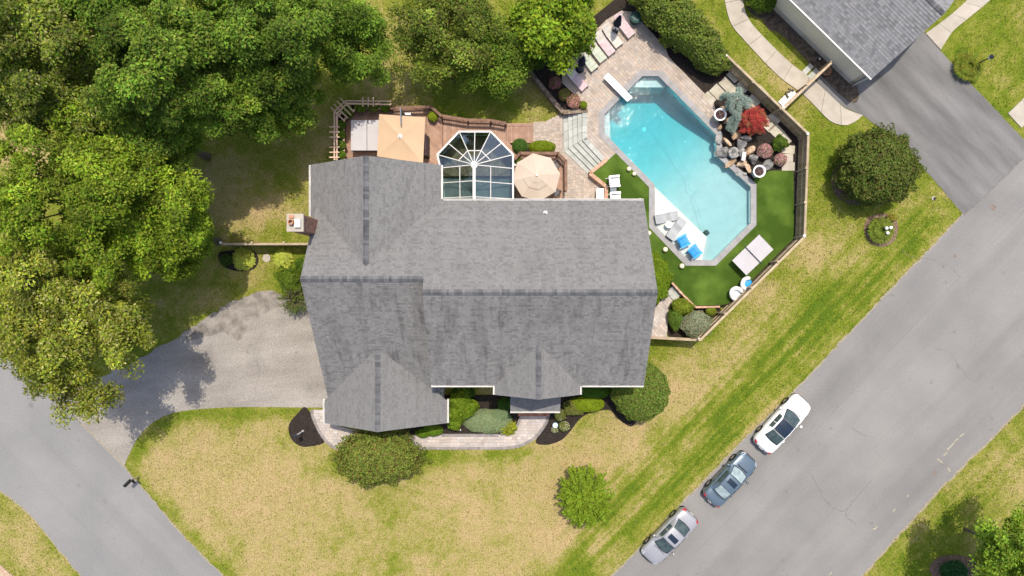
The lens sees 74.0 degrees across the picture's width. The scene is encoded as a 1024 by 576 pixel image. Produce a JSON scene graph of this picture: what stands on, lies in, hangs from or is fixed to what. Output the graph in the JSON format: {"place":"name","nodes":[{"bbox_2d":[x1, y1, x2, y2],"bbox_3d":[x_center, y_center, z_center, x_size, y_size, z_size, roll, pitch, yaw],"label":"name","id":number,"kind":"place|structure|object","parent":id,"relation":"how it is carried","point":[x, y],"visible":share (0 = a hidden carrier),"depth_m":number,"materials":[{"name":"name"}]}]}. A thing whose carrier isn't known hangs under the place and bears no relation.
{"place":"outdoors","nodes":[
{"label":"outdoors","id":0,"kind":"place"},
{"bbox_2d":[0,358,221,575],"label":"road","id":1,"kind":"structure","parent":0,"point":[88,512],"depth_m":50.99,"materials":[{"name":"asphalt"}]},
{"bbox_2d":[10,360,223,575],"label":"verge grit","id":2,"kind":"object","parent":1,"relation":"on","point":[179,531],"visible":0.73,"depth_m":50.98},
{"bbox_2d":[59,290,327,466],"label":"driveway","id":3,"kind":"structure","parent":0,"point":[218,370],"depth_m":50.99,"materials":[{"name":"asphalt"}]},
{"bbox_2d":[183,291,307,341],"bbox_3d":[-19.694,2.071,50.981,10.235,0.001,2.986,-21,90,0],"label":"driveway patch","id":4,"kind":"object","parent":3,"relation":"on","point":[234,319],"visible":0.84,"depth_m":50.98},
{"bbox_2d":[0,0,1023,575],"bbox_3d":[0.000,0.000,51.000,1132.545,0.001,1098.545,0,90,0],"label":"ground","id":5,"kind":"structure","parent":0,"point":[236,468],"depth_m":51.00,"materials":[{"name":"green plant"}]},
{"bbox_2d":[0,490,80,575],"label":"verge grit","id":6,"kind":"object","parent":5,"relation":"on","point":[13,501],"visible":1,"depth_m":50.98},
{"bbox_2d":[0,0,110,130],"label":"shade tree","id":7,"kind":"object","parent":5,"relation":"on","point":[22,22],"visible":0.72,"depth_m":37.85,"materials":[{"name":"green plant"}]},
{"bbox_2d":[0,236,156,430],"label":"shade tree","id":8,"kind":"object","parent":5,"relation":"on","point":[56,324],"visible":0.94,"depth_m":39.47,"materials":[{"name":"green plant"}]},
{"bbox_2d":[15,47,145,148],"bbox_3d":[-25.926,-11.413,44.816,6.531,12.412,6.256,0,90,0],"label":"shade tree","id":9,"kind":"object","parent":5,"relation":"on","point":[58,75],"visible":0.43,"depth_m":39.89,"materials":[{"name":"green plant"}]},
{"bbox_2d":[0,98,215,291],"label":"shade tree","id":10,"kind":"object","parent":5,"relation":"on","point":[91,209],"visible":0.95,"depth_m":39.35,"materials":[{"name":"green plant"}]},
{"bbox_2d":[51,0,182,73],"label":"shade tree","id":11,"kind":"object","parent":5,"relation":"on","point":[91,10],"visible":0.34,"depth_m":38.69,"materials":[{"name":"green plant"}]},
{"bbox_2d":[93,93,210,187],"bbox_3d":[-23.123,-9.594,45.449,7.195,11.129,7.662,0,90,0],"label":"shade tree","id":12,"kind":"object","parent":5,"relation":"on","point":[179,148],"visible":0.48,"depth_m":41.57,"materials":[{"name":"green plant"}]},
{"bbox_2d":[101,182,222,282],"bbox_3d":[-22.431,-3.644,45.668,7.030,10.725,6.738,0,90,0],"label":"shade tree","id":13,"kind":"object","parent":5,"relation":"on","point":[176,254],"visible":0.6,"depth_m":42.09,"materials":[{"name":"green plant"}]},
{"bbox_2d":[80,0,252,139],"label":"shade tree","id":14,"kind":"object","parent":5,"relation":"on","point":[184,51],"visible":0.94,"depth_m":37.90,"materials":[{"name":"green plant"}]},
{"bbox_2d":[218,249,258,270],"bbox_3d":[-20.517,-2.081,50.979,3.040,0.001,1.667,0,90,0],"label":"mulch bed","id":15,"kind":"object","parent":5,"relation":"on","point":[232,265],"visible":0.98,"depth_m":50.98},
{"bbox_2d":[232,246,255,270],"bbox_3d":[-20.094,-2.181,50.712,1.835,0.606,1.883,-41,90,0],"label":"hosta","id":16,"kind":"object","parent":15,"relation":"on","point":[238,257],"visible":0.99,"depth_m":50.68,"materials":[{"name":"green plant"}]},
{"bbox_2d":[219,242,307,245],"bbox_3d":[-17.664,-3.236,50.078,6.979,1.845,0.250,0,90,0],"label":"fence","id":17,"kind":"object","parent":5,"relation":"on","point":[266,244],"visible":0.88,"depth_m":49.25,"materials":[{"name":"brown wood"}]},
{"bbox_2d":[200,21,328,144],"bbox_3d":[-16.027,-13.557,45.681,9.466,10.666,8.392,-37,90,0],"label":"shade tree","id":18,"kind":"object","parent":5,"relation":"on","point":[259,120],"visible":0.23,"depth_m":43.71,"materials":[{"name":"green plant"}]},
{"bbox_2d":[195,0,343,109],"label":"shade tree","id":19,"kind":"object","parent":5,"relation":"on","point":[286,33],"visible":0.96,"depth_m":39.25,"materials":[{"name":"green plant"}]},
{"bbox_2d":[272,247,294,268],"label":"hosta","id":20,"kind":"object","parent":5,"relation":"on","point":[282,256],"visible":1,"depth_m":50.69,"materials":[{"name":"green plant"}]},
{"bbox_2d":[273,266,301,293],"bbox_3d":[-16.318,-0.576,49.998,2.562,2.048,2.028,0,90,0],"label":"shrub","id":21,"kind":"object","parent":5,"relation":"on","point":[286,281],"visible":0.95,"depth_m":49.60,"materials":[{"name":"green plant"}]},
{"bbox_2d":[276,284,307,317],"bbox_3d":[-15.824,0.819,49.917,2.708,2.185,2.746,0,90,0],"label":"shrub","id":22,"kind":"object","parent":5,"relation":"on","point":[296,301],"visible":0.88,"depth_m":49.51,"materials":[{"name":"green plant"}]},
{"bbox_2d":[287,214,317,235],"bbox_3d":[-13.150,-3.960,45.945,1.020,10.110,1.080,0,90,0],"label":"chimney","id":23,"kind":"object","parent":5,"relation":"on","point":[302,224],"visible":0.46,"depth_m":41.21,"materials":[{"name":"brick"}]},
{"bbox_2d":[288,407,323,446],"bbox_3d":[-15.624,10.665,50.976,2.248,0.001,3.078,-27,90,0],"label":"mulch bed","id":24,"kind":"object","parent":5,"relation":"on","point":[301,420],"visible":0.99,"depth_m":50.98,"materials":[{"name":"soil"}]},
{"bbox_2d":[301,0,399,87],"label":"shade tree","id":25,"kind":"object","parent":5,"relation":"on","point":[344,57],"visible":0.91,"depth_m":43.79,"materials":[{"name":"green plant"}]},
{"bbox_2d":[329,97,392,159],"bbox_3d":[-11.596,-12.045,49.640,2.974,2.720,5.963,44,90,0],"label":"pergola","id":26,"kind":"object","parent":5,"relation":"on","point":[341,115],"visible":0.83,"depth_m":48.35,"materials":[{"name":"wood"}]},
{"bbox_2d":[328,428,432,488],"bbox_3d":[-9.597,12.110,49.202,6.878,3.660,5.030,-23,90,0],"label":"front tree","id":27,"kind":"object","parent":5,"relation":"on","point":[358,458],"visible":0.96,"depth_m":48.38,"materials":[{"name":"green plant"}]},
{"bbox_2d":[310,410,549,449],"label":"front walk","id":28,"kind":"structure","parent":5,"relation":"on","point":[529,429],"depth_m":50.93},
{"bbox_2d":[346,108,532,176],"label":"deck","id":29,"kind":"structure","parent":5,"relation":"on","point":[439,132],"depth_m":50.38,"materials":[{"name":"wood"}]},
{"bbox_2d":[351,120,378,151],"bbox_3d":[-10.562,-11.033,49.595,2.159,0.910,2.219,0,90,0],"label":"hot tub","id":30,"kind":"object","parent":29,"relation":"on","point":[364,135],"visible":0.79,"depth_m":49.14,"materials":[{"name":"grey plastic"}]},
{"bbox_2d":[377,108,425,162],"bbox_3d":[-7.813,-10.811,48.660,3.426,2.780,4.044,0,90,0],"label":"cantilever umbrella","id":31,"kind":"object","parent":29,"relation":"on","point":[401,136],"visible":0.99,"depth_m":47.86,"materials":[{"name":"beige fabric"}]},
{"bbox_2d":[390,105,442,119],"bbox_3d":[-6.886,-12.988,49.562,3.826,0.975,0.753,9,90,0],"label":"railing","id":32,"kind":"object","parent":29,"relation":"on","point":[431,107],"visible":0.9,"depth_m":49.08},
{"bbox_2d":[442,114,506,126],"bbox_3d":[-2.815,-12.247,49.892,4.857,0.975,0.319,6,90,0],"label":"railing","id":33,"kind":"object","parent":29,"relation":"on","point":[484,121],"visible":0.98,"depth_m":49.41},
{"bbox_2d":[386,0,510,93],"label":"shade tree","id":34,"kind":"object","parent":5,"relation":"on","point":[428,25],"visible":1,"depth_m":45.02,"materials":[{"name":"green plant"}]},
{"bbox_2d":[396,395,519,434],"bbox_3d":[-4.400,9.500,50.978,10.400,0.001,3.000,0,90,0],"label":"mulch bed","id":35,"kind":"object","parent":5,"relation":"on","point":[487,402],"visible":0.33,"depth_m":50.98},
{"bbox_2d":[423,424,442,436],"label":"shrub","id":36,"kind":"object","parent":35,"relation":"on","point":[433,430],"visible":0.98,"depth_m":50.35,"materials":[{"name":"green plant"}]},
{"bbox_2d":[446,388,479,430],"bbox_3d":[-3.969,8.894,50.154,2.342,1.741,3.113,44,90,0],"label":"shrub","id":37,"kind":"object","parent":35,"relation":"on","point":[463,406],"visible":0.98,"depth_m":49.69,"materials":[{"name":"green plant"}]},
{"bbox_2d":[462,408,511,433],"bbox_3d":[-1.841,9.915,50.606,3.774,0.870,1.939,0,90,0],"label":"shrub","id":38,"kind":"object","parent":35,"relation":"on","point":[481,416],"visible":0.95,"depth_m":50.38,"materials":[{"name":"green plant"}]},
{"bbox_2d":[491,408,510,419],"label":"shrub","id":39,"kind":"object","parent":35,"relation":"on","point":[498,412],"visible":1,"depth_m":50.31,"materials":[{"name":"green plant"}]},
{"bbox_2d":[500,421,517,435],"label":"shrub","id":40,"kind":"object","parent":35,"relation":"on","point":[511,429],"visible":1,"depth_m":50.49,"materials":[{"name":"yellow plant"}]},
{"bbox_2d":[437,131,513,199],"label":"sunroom","id":41,"kind":"structure","parent":5,"relation":"on","point":[474,187],"depth_m":50.37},
{"bbox_2d":[300,155,657,431],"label":"house","id":42,"kind":"structure","parent":5,"relation":"on","point":[420,295],"depth_m":43.53,"materials":[{"name":"grey"}]},
{"bbox_2d":[450,10,536,102],"bbox_3d":[-1.352,-16.120,48.259,6.287,5.524,6.061,0,90,0],"label":"shade tree","id":43,"kind":"object","parent":5,"relation":"on","point":[506,76],"visible":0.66,"depth_m":46.66,"materials":[{"name":"green plant"}]},
{"bbox_2d":[505,0,597,76],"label":"shade tree","id":44,"kind":"object","parent":5,"relation":"on","point":[558,33],"visible":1,"depth_m":44.85,"materials":[{"name":"green plant"}]},
{"bbox_2d":[514,114,601,198],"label":"patio","id":45,"kind":"structure","parent":5,"relation":"on","point":[581,184],"depth_m":50.93,"materials":[{"name":"stone"}]},
{"bbox_2d":[512,138,527,153],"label":"shrub","id":46,"kind":"object","parent":45,"relation":"on","point":[517,145],"visible":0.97,"depth_m":49.86,"materials":[{"name":"green plant"}]},
{"bbox_2d":[528,140,555,151],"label":"shrub","id":47,"kind":"object","parent":45,"relation":"on","point":[538,146],"visible":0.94,"depth_m":50.07,"materials":[{"name":"green plant"}]},
{"bbox_2d":[528,71,587,115],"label":"retaining wall","id":48,"kind":"structure","parent":5,"relation":"on","point":[548,95],"depth_m":50.31,"materials":[{"name":"stone"}]},
{"bbox_2d":[563,112,604,173],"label":"garden steps","id":49,"kind":"structure","parent":5,"relation":"on","point":[577,147],"depth_m":50.63,"materials":[{"name":"stone"}]},
{"bbox_2d":[556,463,614,528],"bbox_3d":[5.347,15.174,49.470,4.356,3.074,4.929,0,90,0],"label":"tree","id":50,"kind":"object","parent":5,"relation":"on","point":[583,496],"visible":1,"depth_m":48.72,"materials":[{"name":"green plant"}]},
{"bbox_2d":[536,388,641,444],"bbox_3d":[5.663,9.133,50.980,8.648,0.001,3.852,-12,90,0],"label":"mulch bed","id":51,"kind":"object","parent":5,"relation":"on","point":[546,436],"visible":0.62,"depth_m":50.98,"materials":[{"name":"soil"}]},
{"bbox_2d":[563,397,584,414],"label":"shrub","id":52,"kind":"object","parent":51,"relation":"on","point":[569,407],"visible":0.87,"depth_m":50.25,"materials":[{"name":"green plant"}]},
{"bbox_2d":[573,396,604,411],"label":"hedge","id":53,"kind":"object","parent":51,"relation":"on","point":[591,405],"visible":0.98,"depth_m":50.04,"materials":[{"name":"green plant"}]},
{"bbox_2d":[579,387,610,398],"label":"shrub","id":54,"kind":"object","parent":51,"relation":"on","point":[597,392],"visible":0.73,"depth_m":49.96,"materials":[{"name":"green plant"}]},
{"bbox_2d":[588,158,607,198],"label":"brick wall","id":55,"kind":"structure","parent":5,"relation":"on","point":[596,179],"depth_m":50.32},
{"bbox_2d":[610,361,670,421],"bbox_3d":[9.293,7.386,49.452,4.411,3.157,4.660,0,90,0],"label":"globe shrub","id":56,"kind":"object","parent":5,"relation":"on","point":[635,404],"visible":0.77,"depth_m":48.48,"materials":[{"name":"green plant"}]},
{"bbox_2d":[531,0,798,305],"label":"pool terrace","id":57,"kind":"structure","parent":5,"relation":"on","point":[625,63],"depth_m":50.41,"materials":[{"name":"stone"}]},
{"bbox_2d":[566,94,579,108],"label":"flowering shrub","id":58,"kind":"object","parent":57,"relation":"on","point":[573,101],"visible":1,"depth_m":49.84,"materials":[{"name":"pink plant"}]},
{"bbox_2d":[566,68,587,91],"bbox_3d":[4.758,-15.383,50.075,0.660,0.651,1.953,-43,90,0],"label":"sun lounger","id":59,"kind":"object","parent":57,"relation":"on","point":[573,77],"visible":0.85,"depth_m":50.05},
{"bbox_2d":[595,29,615,57],"bbox_3d":[6.802,-17.976,50.075,0.660,0.651,1.953,-38,90,0],"label":"sun lounger","id":60,"kind":"object","parent":57,"relation":"on","point":[605,43],"visible":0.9,"depth_m":50.05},
{"bbox_2d":[601,22,622,49],"bbox_3d":[7.351,-18.565,50.075,0.660,0.651,1.953,-38,90,0],"label":"sun lounger","id":61,"kind":"object","parent":57,"relation":"on","point":[609,34],"visible":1,"depth_m":50.05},
{"bbox_2d":[603,73,631,101],"bbox_3d":[7.767,-14.740,50.157,0.500,0.505,2.494,-44,90,0],"label":"diving board","id":62,"kind":"object","parent":57,"relation":"on","point":[617,87],"visible":1,"depth_m":49.91,"materials":[{"name":"white plastic"}]},
{"bbox_2d":[614,11,634,39],"bbox_3d":[8.254,-19.311,50.075,0.660,0.651,1.953,-38,90,0],"label":"sun lounger","id":63,"kind":"object","parent":57,"relation":"on","point":[629,30],"visible":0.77,"depth_m":50.05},
{"bbox_2d":[599,70,755,265],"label":"swimming pool","id":64,"kind":"structure","parent":57,"relation":"in","point":[634,133],"depth_m":51.09,"materials":[{"name":"liquid"}]},
{"bbox_2d":[654,211,678,224],"bbox_3d":[11.452,-5.213,50.305,1.840,0.650,0.660,-12,90,0],"label":"ledge lounger","id":65,"kind":"object","parent":64,"relation":"on","point":[665,217],"visible":1,"depth_m":50.42,"materials":[{"name":"grey plastic"}]},
{"bbox_2d":[665,217,685,241],"bbox_3d":[12.163,-4.383,50.305,0.660,0.650,1.840,38,90,0],"label":"ledge lounger","id":66,"kind":"object","parent":64,"relation":"on","point":[675,229],"visible":1,"depth_m":50.42,"materials":[{"name":"grey plastic"}]},
{"bbox_2d":[609,76,749,259],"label":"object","id":67,"kind":"structure","parent":64,"relation":"in","point":[673,99],"depth_m":51.08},
{"bbox_2d":[712,108,726,122],"bbox_3d":[15.148,-12.617,49.905,0.920,0.970,0.920,0,90,0],"label":"fire bowl","id":68,"kind":"object","parent":57,"relation":"on","point":[720,114],"visible":1,"depth_m":49.47,"materials":[{"name":"white concrete"}]},
{"bbox_2d":[718,86,753,132],"bbox_3d":[16.386,-12.944,49.263,2.386,2.343,3.252,-16,90,0],"label":"weeping spruce","id":69,"kind":"object","parent":57,"relation":"on","point":[730,97],"visible":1,"depth_m":48.73,"materials":[{"name":"green plant"}]},
{"bbox_2d":[690,234,805,340],"bbox_3d":[17.241,0.003,49.828,10.766,2.145,0.250,-45,90,0],"label":"fence","id":70,"kind":"object","parent":57,"relation":"on","point":[722,314],"visible":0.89,"depth_m":49.40,"materials":[{"name":"brown wood"}]},
{"bbox_2d":[702,72,794,170],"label":"flagstone path","id":71,"kind":"structure","parent":57,"relation":"on","point":[774,128],"depth_m":50.40,"materials":[{"name":"stone"}]},
{"bbox_2d":[732,235,772,274],"bbox_3d":[17.573,-2.409,49.935,2.730,0.930,1.800,-44,90,0],"label":"ping pong table","id":72,"kind":"object","parent":57,"relation":"on","point":[755,252],"visible":1,"depth_m":49.62,"materials":[{"name":"grey plastic"}]},
{"bbox_2d":[738,106,769,137],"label":"maple tree","id":73,"kind":"object","parent":57,"relation":"on","point":[754,119],"visible":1,"depth_m":48.91,"materials":[{"name":"red plant"}]},
{"bbox_2d":[751,165,765,177],"bbox_3d":[17.991,-8.489,49.905,0.920,0.970,0.920,0,90,0],"label":"fire bowl","id":74,"kind":"object","parent":57,"relation":"on","point":[759,171],"visible":1,"depth_m":49.47,"materials":[{"name":"white concrete"}]},
{"bbox_2d":[756,143,772,158],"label":"flowering shrub","id":75,"kind":"object","parent":57,"relation":"on","point":[764,151],"visible":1,"depth_m":49.80,"materials":[{"name":"pink plant"}]},
{"bbox_2d":[725,54,807,140],"bbox_3d":[18.317,-13.884,49.828,8.327,2.145,0.250,44,90,0],"label":"fence","id":76,"kind":"object","parent":57,"relation":"on","point":[741,75],"visible":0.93,"depth_m":49.56,"materials":[{"name":"brown wood"}]},
{"bbox_2d":[772,134,789,151],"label":"shrub","id":77,"kind":"object","parent":57,"relation":"on","point":[779,142],"visible":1,"depth_m":49.65,"materials":[{"name":"green plant"}]},
{"bbox_2d":[794,132,809,238],"bbox_3d":[21.125,-7.398,49.828,0.250,2.145,7.542,2,90,0],"label":"fence","id":78,"kind":"object","parent":57,"relation":"on","point":[803,165],"visible":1,"depth_m":49.58,"materials":[{"name":"brown wood"}]},
{"bbox_2d":[627,0,731,75],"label":"hedge","id":79,"kind":"object","parent":5,"relation":"on","point":[682,27],"visible":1,"depth_m":48.22,"materials":[{"name":"green plant"}]},
{"bbox_2d":[667,306,720,337],"bbox_3d":[13.554,2.598,50.979,3.773,0.001,3.105,12,90,0],"label":"mulch bed","id":80,"kind":"object","parent":5,"relation":"on","point":[680,333],"visible":0.2,"depth_m":50.98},
{"bbox_2d":[667,309,682,331],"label":"shrub","id":81,"kind":"object","parent":80,"relation":"on","point":[675,319],"visible":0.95,"depth_m":50.07,"materials":[{"name":"green plant"}]},
{"bbox_2d":[672,298,694,314],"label":"shrub","id":82,"kind":"object","parent":80,"relation":"on","point":[683,306],"visible":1,"depth_m":49.90,"materials":[{"name":"green plant"}]},
{"bbox_2d":[680,310,713,338],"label":"globe spruce","id":83,"kind":"object","parent":80,"relation":"on","point":[689,326],"visible":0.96,"depth_m":49.75,"materials":[{"name":"green plant"}]},
{"bbox_2d":[745,0,774,18],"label":"mulch bed","id":84,"kind":"object","parent":5,"relation":"on","point":[763,15],"visible":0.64,"depth_m":50.98,"materials":[{"name":"soil"}]},
{"bbox_2d":[745,0,776,14],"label":"shrub","id":85,"kind":"object","parent":84,"relation":"on","point":[766,5],"visible":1,"depth_m":49.91,"materials":[{"name":"green plant"}]},
{"bbox_2d":[610,213,962,575],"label":"verge grit","id":86,"kind":"object","parent":5,"relation":"on","point":[822,361],"visible":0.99,"depth_m":50.99,"materials":[{"name":"gravel"}]},
{"bbox_2d":[782,61,831,108],"bbox_3d":[21.355,-14.680,50.028,4.936,1.845,0.250,-44,90,0],"label":"fence","id":87,"kind":"object","parent":5,"relation":"on","point":[822,69],"visible":0.87,"depth_m":49.20,"materials":[{"name":"beige wood"}]},
{"bbox_2d":[763,11,858,102],"bbox_3d":[22.545,-17.612,50.980,9.832,0.001,1.855,42,90,0],"label":"mulch bed","id":88,"kind":"object","parent":5,"relation":"on","point":[834,78],"visible":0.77,"depth_m":50.98,"materials":[{"name":"soil"}]},
{"bbox_2d":[831,163,867,204],"bbox_3d":[25.648,-7.915,50.978,3.455,0.001,3.430,0,90,0],"label":"mulch bed","id":89,"kind":"object","parent":5,"relation":"on","point":[838,192],"visible":0.24,"depth_m":50.98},
{"bbox_2d":[774,0,953,86],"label":"neighbour house","id":90,"kind":"structure","parent":5,"relation":"on","point":[853,41],"depth_m":47.41,"materials":[{"name":"grey"}]},
{"bbox_2d":[831,122,926,210],"bbox_3d":[26.283,-8.673,49.058,6.384,3.950,6.036,-22,90,0],"label":"round bush","id":91,"kind":"object","parent":5,"relation":"on","point":[888,153],"visible":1,"depth_m":48.02,"materials":[{"name":"green plant"}]},
{"bbox_2d":[864,213,897,246],"bbox_3d":[27.675,-4.342,50.980,2.571,0.001,2.524,0,90,0],"label":"mulch bed","id":92,"kind":"object","parent":5,"relation":"on","point":[871,219],"visible":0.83,"depth_m":50.98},
{"bbox_2d":[861,404,1023,575],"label":"verge grit","id":93,"kind":"object","parent":5,"relation":"on","point":[935,495],"visible":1,"depth_m":50.99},
{"bbox_2d":[930,555,981,575],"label":"mulch bed","id":94,"kind":"object","parent":5,"relation":"on","point":[936,564],"visible":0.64,"depth_m":50.98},
{"bbox_2d":[939,560,967,575],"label":"shrub","id":95,"kind":"object","parent":94,"relation":"on","point":[953,568],"visible":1,"depth_m":49.88,"materials":[{"name":"green plant"}]},
{"bbox_2d":[952,50,985,81],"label":"ornamental grass","id":96,"kind":"object","parent":5,"relation":"on","point":[968,66],"depth_m":50.52,"materials":[{"name":"green plant"}]},
{"bbox_2d":[963,501,1023,575],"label":"shade tree","id":97,"kind":"object","parent":5,"relation":"on","point":[999,550],"visible":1,"depth_m":44.02,"materials":[{"name":"green plant"}]},
{"bbox_2d":[516,154,564,198],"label":"dining deck","id":98,"kind":"structure","parent":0,"point":[561,181],"depth_m":50.55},
{"bbox_2d":[514,152,566,191],"bbox_3d":[2.611,-9.149,50.078,4.542,0.945,2.184,32,90,0],"label":"railing","id":99,"kind":"object","parent":98,"relation":"on","point":[561,157],"visible":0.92,"depth_m":49.60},
{"bbox_2d":[651,286,680,336],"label":"side path","id":100,"kind":"structure","parent":0,"point":[660,325],"depth_m":50.93,"materials":[{"name":"stone"}]},
{"bbox_2d":[725,0,861,124],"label":"garden path","id":101,"kind":"structure","parent":0,"point":[828,106],"depth_m":50.93,"materials":[{"name":"concrete"}]},
{"bbox_2d":[613,159,1023,575],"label":"road","id":102,"kind":"structure","parent":0,"point":[914,406],"depth_m":50.99,"materials":[{"name":"asphalt"}]},
{"bbox_2d":[640,506,697,564],"bbox_3d":[11.648,18.403,50.261,2.189,1.458,4.770,44,90,0],"label":"parked car","id":103,"kind":"object","parent":102,"relation":"on","point":[669,535],"visible":1,"depth_m":50.02,"materials":[{"name":"silver paint"}]},
{"bbox_2d":[701,450,756,507],"bbox_3d":[16.157,14.151,50.261,2.149,1.457,4.550,43,90,0],"label":"parked car","id":104,"kind":"object","parent":102,"relation":"on","point":[724,484],"visible":1,"depth_m":50.02,"materials":[{"name":"paint"}]},
{"bbox_2d":[752,393,809,453],"bbox_3d":[20.039,10.052,50.263,2.229,1.455,4.910,43,90,0],"label":"parked car","id":105,"kind":"object","parent":102,"relation":"on","point":[777,428],"visible":1,"depth_m":50.02,"materials":[{"name":"white paint"}]},
{"bbox_2d":[866,215,895,244],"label":"ornamental grass","id":106,"kind":"object","parent":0,"point":[877,230],"depth_m":50.46,"materials":[{"name":"green plant"}]},
{"bbox_2d":[816,33,1023,214],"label":"driveway","id":107,"kind":"structure","parent":0,"point":[966,139],"depth_m":50.98,"materials":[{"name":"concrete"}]},
{"bbox_2d":[926,0,989,49],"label":"garden path","id":108,"kind":"structure","parent":0,"point":[938,35],"depth_m":50.93,"materials":[{"name":"concrete"}]},
{"bbox_2d":[1008,98,1023,127],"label":"garden path","id":109,"kind":"structure","parent":0,"point":[1016,113],"depth_m":50.93,"materials":[{"name":"concrete"}]},
{"bbox_3d":[1.730,-7.898,50.180,1.440,0.740,1.440,0,90,0],"label":"dining table","id":110,"kind":"object","parent":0,"visible":0},
{"bbox_2d":[514,153,559,198],"bbox_3d":[1.730,-7.898,49.025,3.178,3.050,3.178,-31,90,0],"label":"dining umbrella","id":111,"kind":"object","parent":110,"relation":"on","point":[536,176],"visible":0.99,"depth_m":48.22,"materials":[{"name":"beige fabric"}]},
{"label":"mulch bed","id":112,"kind":"structure","parent":0,"visible":0},
{"bbox_2d":[652,250,673,303],"bbox_3d":[10.736,-0.801,50.214,2.264,1.635,3.880,-21,90,0],"label":"hedge","id":113,"kind":"object","parent":112,"relation":"on","point":[664,277],"visible":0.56,"depth_m":49.73,"materials":[{"name":"green plant"}]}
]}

